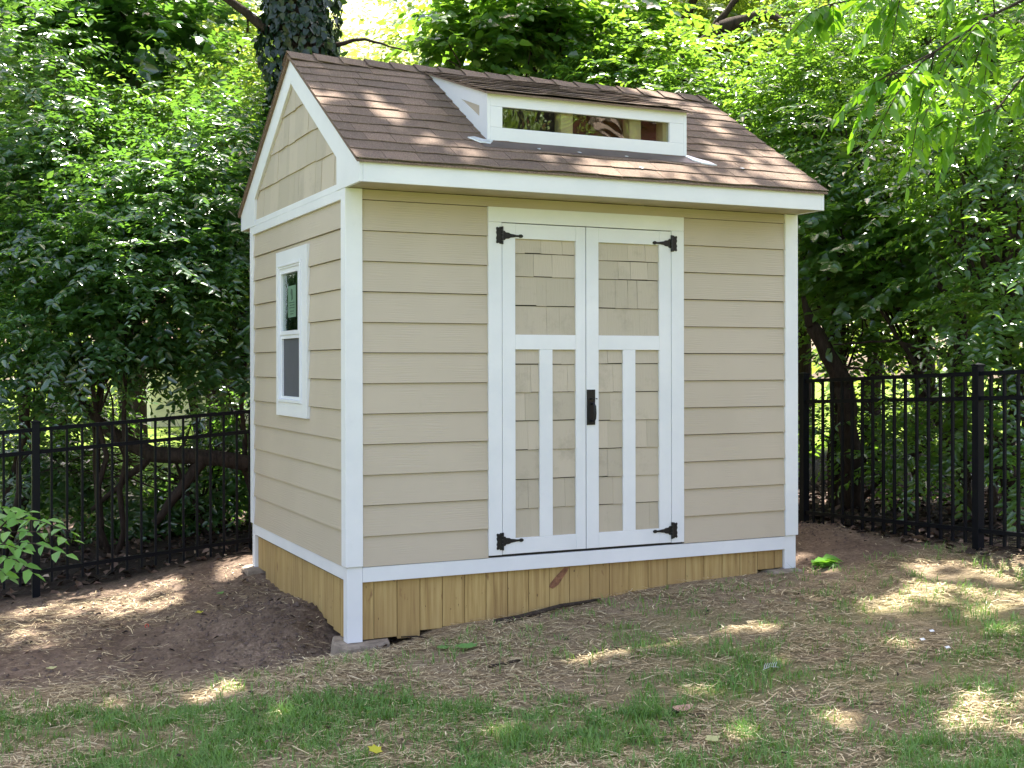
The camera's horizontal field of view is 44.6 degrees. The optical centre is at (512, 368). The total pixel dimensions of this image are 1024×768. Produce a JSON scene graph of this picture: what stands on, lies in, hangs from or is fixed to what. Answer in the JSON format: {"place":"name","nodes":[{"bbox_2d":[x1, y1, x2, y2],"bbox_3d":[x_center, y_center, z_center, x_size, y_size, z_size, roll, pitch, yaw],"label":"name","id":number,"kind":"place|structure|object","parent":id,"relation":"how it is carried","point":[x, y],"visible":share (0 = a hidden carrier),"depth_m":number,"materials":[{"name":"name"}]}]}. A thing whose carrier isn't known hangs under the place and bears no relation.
{"place":"outdoors","nodes":[
{"label":"outdoors","id":0,"kind":"place"},
{"bbox_2d":[1,0,1021,382],"label":"sky","id":1,"kind":"structure","parent":0,"point":[416,2],"materials":[{"name":"white"}]},
{"bbox_2d":[0,379,1023,767],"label":"ground","id":2,"kind":"structure","parent":0,"point":[810,549],"depth_m":7.12,"materials":[{"name":"soil"}]},
{"bbox_2d":[0,506,83,583],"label":"shrub","id":3,"kind":"object","parent":2,"relation":"on","point":[10,519],"visible":1,"depth_m":5.62,"materials":[{"name":"green plant"}]},
{"bbox_2d":[0,3,143,345],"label":"woodland tree","id":4,"kind":"object","parent":2,"relation":"on","point":[33,102],"depth_m":18.18,"materials":[{"name":"green plant"}]},
{"bbox_2d":[0,103,160,557],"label":"tree","id":5,"kind":"object","parent":2,"relation":"on","point":[8,388],"visible":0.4,"depth_m":10.83,"materials":[{"name":"green plant"}]},
{"bbox_2d":[0,15,168,485],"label":"woodland tree","id":6,"kind":"object","parent":2,"relation":"on","point":[48,324],"depth_m":20.85,"materials":[{"name":"green plant"}]},
{"bbox_2d":[0,366,199,544],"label":"bush","id":7,"kind":"object","parent":2,"relation":"on","point":[132,509],"visible":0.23,"depth_m":12.69,"materials":[{"name":"green plant"}]},
{"bbox_2d":[0,0,211,548],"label":"tree","id":8,"kind":"object","parent":2,"relation":"on","point":[12,84],"visible":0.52,"depth_m":11.82,"materials":[{"name":"green plant"}]},
{"bbox_2d":[0,128,249,554],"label":"tree","id":9,"kind":"object","parent":2,"relation":"on","point":[130,300],"visible":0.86,"depth_m":10.48,"materials":[{"name":"green plant"}]},
{"bbox_2d":[0,274,249,545],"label":"leaning tree","id":10,"kind":"object","parent":2,"relation":"on","point":[176,458],"visible":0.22,"depth_m":11.19,"materials":[{"name":"green plant"}]},
{"bbox_2d":[0,0,252,504],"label":"linden tree","id":11,"kind":"object","parent":2,"relation":"on","point":[128,25],"visible":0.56,"depth_m":13.62,"materials":[{"name":"green plant"}]},
{"bbox_2d":[0,410,252,597],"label":"back fence","id":12,"kind":"object","parent":2,"relation":"on","point":[35,429],"visible":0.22,"depth_m":9.68,"materials":[{"name":"black metal"}]},
{"bbox_2d":[0,380,252,544],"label":"bush","id":13,"kind":"object","parent":2,"relation":"on","point":[73,463],"visible":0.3,"depth_m":12.24,"materials":[{"name":"green plant"}]},
{"bbox_2d":[29,27,278,529],"bbox_3d":[-3.203,-0.949,12.440,3.380,5.387,2.618,0,0,-25],"label":"young tree","id":14,"kind":"object","parent":2,"relation":"on","point":[252,100],"visible":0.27,"depth_m":12.44,"materials":[{"name":"green plant"}]},
{"bbox_2d":[59,380,251,548],"bbox_3d":[-3.243,1.037,12.746,2.752,2.454,1.904,0,0,-11],"label":"bush","id":15,"kind":"object","parent":2,"relation":"on","point":[162,526],"visible":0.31,"depth_m":12.29,"materials":[{"name":"green plant"}]},
{"bbox_2d":[71,1,257,443],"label":"woodland tree","id":16,"kind":"object","parent":2,"relation":"on","point":[141,410],"visible":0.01,"depth_m":27.87,"materials":[{"name":"green plant"}]},
{"bbox_2d":[84,69,270,488],"bbox_3d":[-2.693,-0.597,11.348,2.368,4.395,2.474,0,0,-25],"label":"tree","id":17,"kind":"object","parent":2,"relation":"on","point":[233,158],"visible":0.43,"depth_m":11.02,"materials":[{"name":"green plant"}]},
{"bbox_2d":[1,0,360,489],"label":"woodland tree","id":18,"kind":"object","parent":2,"relation":"on","point":[220,28],"visible":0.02,"depth_m":18.93,"materials":[{"name":"green plant"}]},
{"bbox_2d":[146,320,249,426],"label":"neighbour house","id":19,"kind":"structure","parent":2,"relation":"on","point":[161,413],"depth_m":39.62,"materials":[{"name":"beige"}]},
{"bbox_2d":[241,564,265,575],"bbox_3d":[-1.894,1.505,9.277,0.243,0.073,0.264,0,0,-17],"label":"paver","id":20,"kind":"object","parent":2,"relation":"on","point":[250,569],"visible":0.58,"depth_m":9.16,"materials":[{"name":"concrete"}]},
{"bbox_2d":[143,0,368,452],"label":"woodland tree","id":21,"kind":"object","parent":2,"relation":"on","point":[231,46],"visible":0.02,"depth_m":24.82,"materials":[{"name":"green plant"}]},
{"bbox_2d":[223,0,407,149],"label":"ivy covered tree","id":22,"kind":"object","parent":2,"relation":"on","point":[303,26],"visible":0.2,"depth_m":12.13,"materials":[{"name":"green plant"}]},
{"bbox_2d":[241,0,402,80],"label":"woodland tree","id":23,"kind":"object","parent":2,"relation":"on","point":[350,22],"visible":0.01,"depth_m":40.57,"materials":[{"name":"green plant"}]},
{"bbox_2d":[230,0,436,82],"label":"woodland tree","id":24,"kind":"object","parent":2,"relation":"on","point":[362,14],"visible":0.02,"depth_m":33.83,"materials":[{"name":"green plant"}]},
{"bbox_2d":[330,636,389,658],"bbox_3d":[-0.887,1.634,7.324,0.359,0.094,0.355,0,0,-25],"label":"paver","id":25,"kind":"object","parent":2,"relation":"on","point":[339,645],"visible":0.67,"depth_m":7.22,"materials":[{"name":"concrete"}]},
{"bbox_2d":[333,0,444,66],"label":"woodland tree","id":26,"kind":"object","parent":2,"relation":"on","point":[363,2],"depth_m":41.91,"materials":[{"name":"green plant"}]},
{"bbox_2d":[401,635,428,638],"bbox_3d":[-0.574,1.567,7.294,0.172,0.020,0.017,0,0,15],"label":"stick","id":27,"kind":"object","parent":2,"relation":"on","point":[414,636],"visible":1,"depth_m":7.29,"materials":[{"name":"wood"}]},
{"bbox_2d":[343,0,522,68],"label":"woodland tree","id":28,"kind":"object","parent":2,"relation":"on","point":[398,32],"visible":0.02,"depth_m":22.82,"materials":[{"name":"green plant"}]},
{"bbox_2d":[436,645,448,648],"bbox_3d":[-0.391,1.553,6.969,0.061,0.009,0.110,0,0,19],"label":"fallen leaf","id":29,"kind":"object","parent":2,"relation":"on","point":[441,647],"visible":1,"depth_m":6.97,"materials":[{"name":"green plant"}]},
{"bbox_2d":[0,522,888,686],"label":"soil clods","id":30,"kind":"object","parent":2,"relation":"on","point":[297,603],"visible":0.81,"depth_m":7.68,"materials":[{"name":"brown soil"}]},
{"bbox_2d":[488,659,519,667],"bbox_3d":[-0.043,1.577,6.671,0.184,0.032,0.039,0,0,-21],"label":"stick","id":31,"kind":"object","parent":2,"relation":"on","point":[503,664],"visible":0.89,"depth_m":6.65,"materials":[{"name":"brown wood"}]},
{"bbox_2d":[0,317,1021,420],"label":"woodland","id":32,"kind":"object","parent":2,"relation":"on","point":[815,369],"depth_m":51.26,"materials":[{"name":"green plant"}]},
{"bbox_2d":[0,540,1023,767],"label":"grass","id":33,"kind":"structure","parent":2,"relation":"on","point":[217,756],"depth_m":5.86,"materials":[{"name":"green plant"}]},
{"bbox_2d":[368,744,382,752],"bbox_3d":[-0.599,1.655,5.435,0.067,0.023,0.068,0,0,-25],"label":"fallen leaf","id":34,"kind":"object","parent":33,"relation":"on","point":[374,748],"visible":1,"depth_m":5.44,"materials":[{"name":"yellow plant"}]},
{"bbox_2d":[0,521,1023,767],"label":"straw","id":35,"kind":"object","parent":2,"relation":"on","point":[522,667],"visible":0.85,"depth_m":6.46,"materials":[{"name":"beige plant"}]},
{"bbox_2d":[454,642,477,647],"bbox_3d":[-0.261,1.542,6.952,0.158,0.013,0.084,0,0,-25],"label":"fallen leaf","id":36,"kind":"object","parent":35,"relation":"on","point":[468,645],"visible":1,"depth_m":6.96,"materials":[{"name":"green plant"}]},
{"bbox_2d":[705,735,719,740],"bbox_3d":[0.874,1.620,5.474,0.066,0.013,0.064,0,0,7],"label":"fallen leaf","id":37,"kind":"object","parent":35,"relation":"on","point":[711,738],"visible":1,"depth_m":5.48,"materials":[{"name":"beige plant"}]},
{"bbox_2d":[0,477,1023,759],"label":"leaf litter","id":38,"kind":"object","parent":2,"relation":"on","point":[922,535],"visible":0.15,"depth_m":10.20,"materials":[{"name":"brown plant"}]},
{"bbox_2d":[1,528,1023,767],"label":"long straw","id":39,"kind":"object","parent":2,"relation":"on","point":[554,681],"visible":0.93,"depth_m":6.33,"materials":[{"name":"beige plant"}]},
{"bbox_2d":[237,51,828,643],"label":"garden shed","id":40,"kind":"structure","parent":2,"relation":"on","point":[519,345],"depth_m":7.85,"materials":[{"name":"beige paint"}]},
{"bbox_2d":[276,244,310,418],"bbox_3d":[-1.456,-0.235,8.258,0.043,1.109,0.764,0,0,-25],"label":"side window","id":41,"kind":"structure","parent":40,"relation":"in","point":[292,352],"depth_m":8.25,"materials":[{"name":"white paint"}]},
{"bbox_2d":[496,223,585,554],"bbox_3d":[0.175,0.125,7.736,0.620,2.022,0.037,0,0,-25],"label":"door","id":42,"kind":"structure","parent":40,"relation":"in","point":[544,489],"depth_m":7.74,"materials":[{"name":"white paint"}]},
{"bbox_2d":[585,227,677,547],"bbox_3d":[0.772,0.123,7.995,0.670,2.022,0.075,0,0,-25],"label":"door","id":43,"kind":"structure","parent":40,"relation":"in","point":[628,282],"depth_m":8.00,"materials":[{"name":"white paint"}]},
{"bbox_2d":[494,598,600,623],"bbox_3d":[0.224,1.494,7.683,0.766,0.089,0.039,0,0,-30],"label":"stick","id":44,"kind":"object","parent":2,"relation":"on","point":[540,611],"visible":1,"depth_m":7.64,"materials":[{"name":"wood"}]},
{"bbox_2d":[376,0,734,86],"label":"maple tree","id":45,"kind":"object","parent":2,"relation":"on","point":[532,37],"visible":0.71,"depth_m":13.40,"materials":[{"name":"green plant"}]},
{"bbox_2d":[463,0,729,78],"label":"woodland tree","id":46,"kind":"object","parent":2,"relation":"on","point":[468,62],"depth_m":19.81,"materials":[{"name":"green plant"}]},
{"bbox_2d":[535,5,822,137],"bbox_3d":[1.592,-1.135,13.164,2.877,5.307,2.787,0,0,-25],"label":"maple tree","id":47,"kind":"object","parent":2,"relation":"on","point":[655,78],"visible":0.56,"depth_m":12.82,"materials":[{"name":"green plant"}]},
{"bbox_2d":[672,704,692,710],"bbox_3d":[0.800,1.601,5.891,0.110,0.020,0.042,0,0,-25],"label":"bark chip","id":48,"kind":"object","parent":2,"relation":"on","point":[678,706],"visible":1,"depth_m":5.90,"materials":[{"name":"wood"}]},
{"bbox_2d":[667,708,704,717],"bbox_3d":[0.809,1.618,5.854,0.182,0.041,0.058,0,0,3],"label":"stick","id":49,"kind":"object","parent":2,"relation":"on","point":[700,715],"visible":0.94,"depth_m":5.84,"materials":[{"name":"brown wood"}]},
{"bbox_2d":[524,0,850,288],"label":"woodland tree","id":50,"kind":"object","parent":2,"relation":"on","point":[774,22],"depth_m":18.30,"materials":[{"name":"green plant"}]},
{"bbox_2d":[571,0,820,110],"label":"limbed tree","id":51,"kind":"object","parent":2,"relation":"on","point":[730,18],"visible":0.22,"depth_m":16.15,"materials":[{"name":"green plant"}]},
{"bbox_2d":[746,692,777,710],"bbox_3d":[1.196,1.588,5.959,0.025,0.040,0.270,0,0,44],"label":"stick","id":52,"kind":"object","parent":2,"relation":"on","point":[767,700],"visible":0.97,"depth_m":5.94,"materials":[{"name":"wood"}]},
{"bbox_2d":[759,568,802,573],"bbox_3d":[1.817,1.399,8.584,0.270,0.063,0.250,0,0,-25],"label":"paver","id":53,"kind":"object","parent":2,"relation":"on","point":[781,570],"visible":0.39,"depth_m":8.49,"materials":[{"name":"concrete"}]},
{"bbox_2d":[779,24,854,450],"bbox_3d":[5.931,-4.053,26.830,7.794,11.790,8.381,0,0,3],"label":"woodland tree","id":54,"kind":"object","parent":2,"relation":"on","point":[802,367],"depth_m":26.81,"materials":[{"name":"green plant"}]},
{"bbox_2d":[811,554,842,569],"bbox_3d":[2.163,1.341,8.569,0.280,0.131,0.138,0,0,-25],"label":"broadleaf weed","id":55,"kind":"object","parent":2,"relation":"on","point":[827,560],"visible":0.87,"depth_m":8.55,"materials":[{"name":"green plant"}]},
{"bbox_2d":[638,0,1016,477],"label":"woodland tree","id":56,"kind":"object","parent":2,"relation":"on","point":[784,29],"depth_m":17.24,"materials":[{"name":"green plant"}]},
{"bbox_2d":[691,1,971,499],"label":"tree","id":57,"kind":"object","parent":2,"relation":"on","point":[800,144],"visible":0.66,"depth_m":11.66,"materials":[{"name":"green plant"}]},
{"bbox_2d":[715,0,1023,495],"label":"young tree","id":58,"kind":"object","parent":2,"relation":"on","point":[926,40],"visible":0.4,"depth_m":12.04,"materials":[{"name":"green plant"}]},
{"bbox_2d":[798,243,965,509],"bbox_3d":[3.096,-0.024,11.666,2.322,2.776,2.170,0,0,-25],"label":"young tree","id":59,"kind":"object","parent":2,"relation":"on","point":[837,366],"visible":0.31,"depth_m":11.22,"materials":[{"name":"green plant"}]},
{"bbox_2d":[775,0,1023,480],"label":"woodland tree","id":60,"kind":"object","parent":2,"relation":"on","point":[917,3],"visible":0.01,"depth_m":16.04,"materials":[{"name":"green plant"}]},
{"bbox_2d":[783,0,1023,203],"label":"walnut tree","id":61,"kind":"object","parent":2,"relation":"on","point":[917,79],"visible":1,"depth_m":5.10,"materials":[{"name":"green plant"}]},
{"bbox_2d":[798,362,1008,510],"bbox_3d":[3.284,0.666,11.643,2.019,1.548,2.513,0,0,-25],"label":"bush","id":62,"kind":"object","parent":2,"relation":"on","point":[867,436],"visible":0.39,"depth_m":11.44,"materials":[{"name":"green plant"}]},
{"bbox_2d":[798,140,1023,510],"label":"dogwood tree","id":63,"kind":"object","parent":2,"relation":"on","point":[873,282],"visible":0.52,"depth_m":10.77,"materials":[{"name":"green plant"}]},
{"bbox_2d":[798,363,1023,551],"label":"side fence","id":64,"kind":"object","parent":2,"relation":"on","point":[978,373],"visible":0.52,"depth_m":8.94,"materials":[{"name":"black metal"}]},
{"bbox_2d":[829,0,1023,488],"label":"woodland tree","id":65,"kind":"object","parent":2,"relation":"on","point":[972,290],"visible":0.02,"depth_m":14.72,"materials":[{"name":"green plant"}]},
{"bbox_2d":[830,296,1023,537],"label":"bush","id":66,"kind":"object","parent":2,"relation":"on","point":[990,362],"visible":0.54,"depth_m":9.53,"materials":[{"name":"green plant"}]},
{"bbox_2d":[833,38,1023,518],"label":"dogwood tree","id":67,"kind":"object","parent":2,"relation":"on","point":[1005,274],"visible":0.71,"depth_m":9.56,"materials":[{"name":"green plant"}]},
{"bbox_2d":[892,290,982,452],"bbox_3d":[8.869,-4.324,26.319,8.106,12.262,8.716,0,0,-23],"label":"woodland tree","id":68,"kind":"object","parent":2,"relation":"on","point":[928,353],"depth_m":25.91,"materials":[{"name":"green plant"}]}
]}

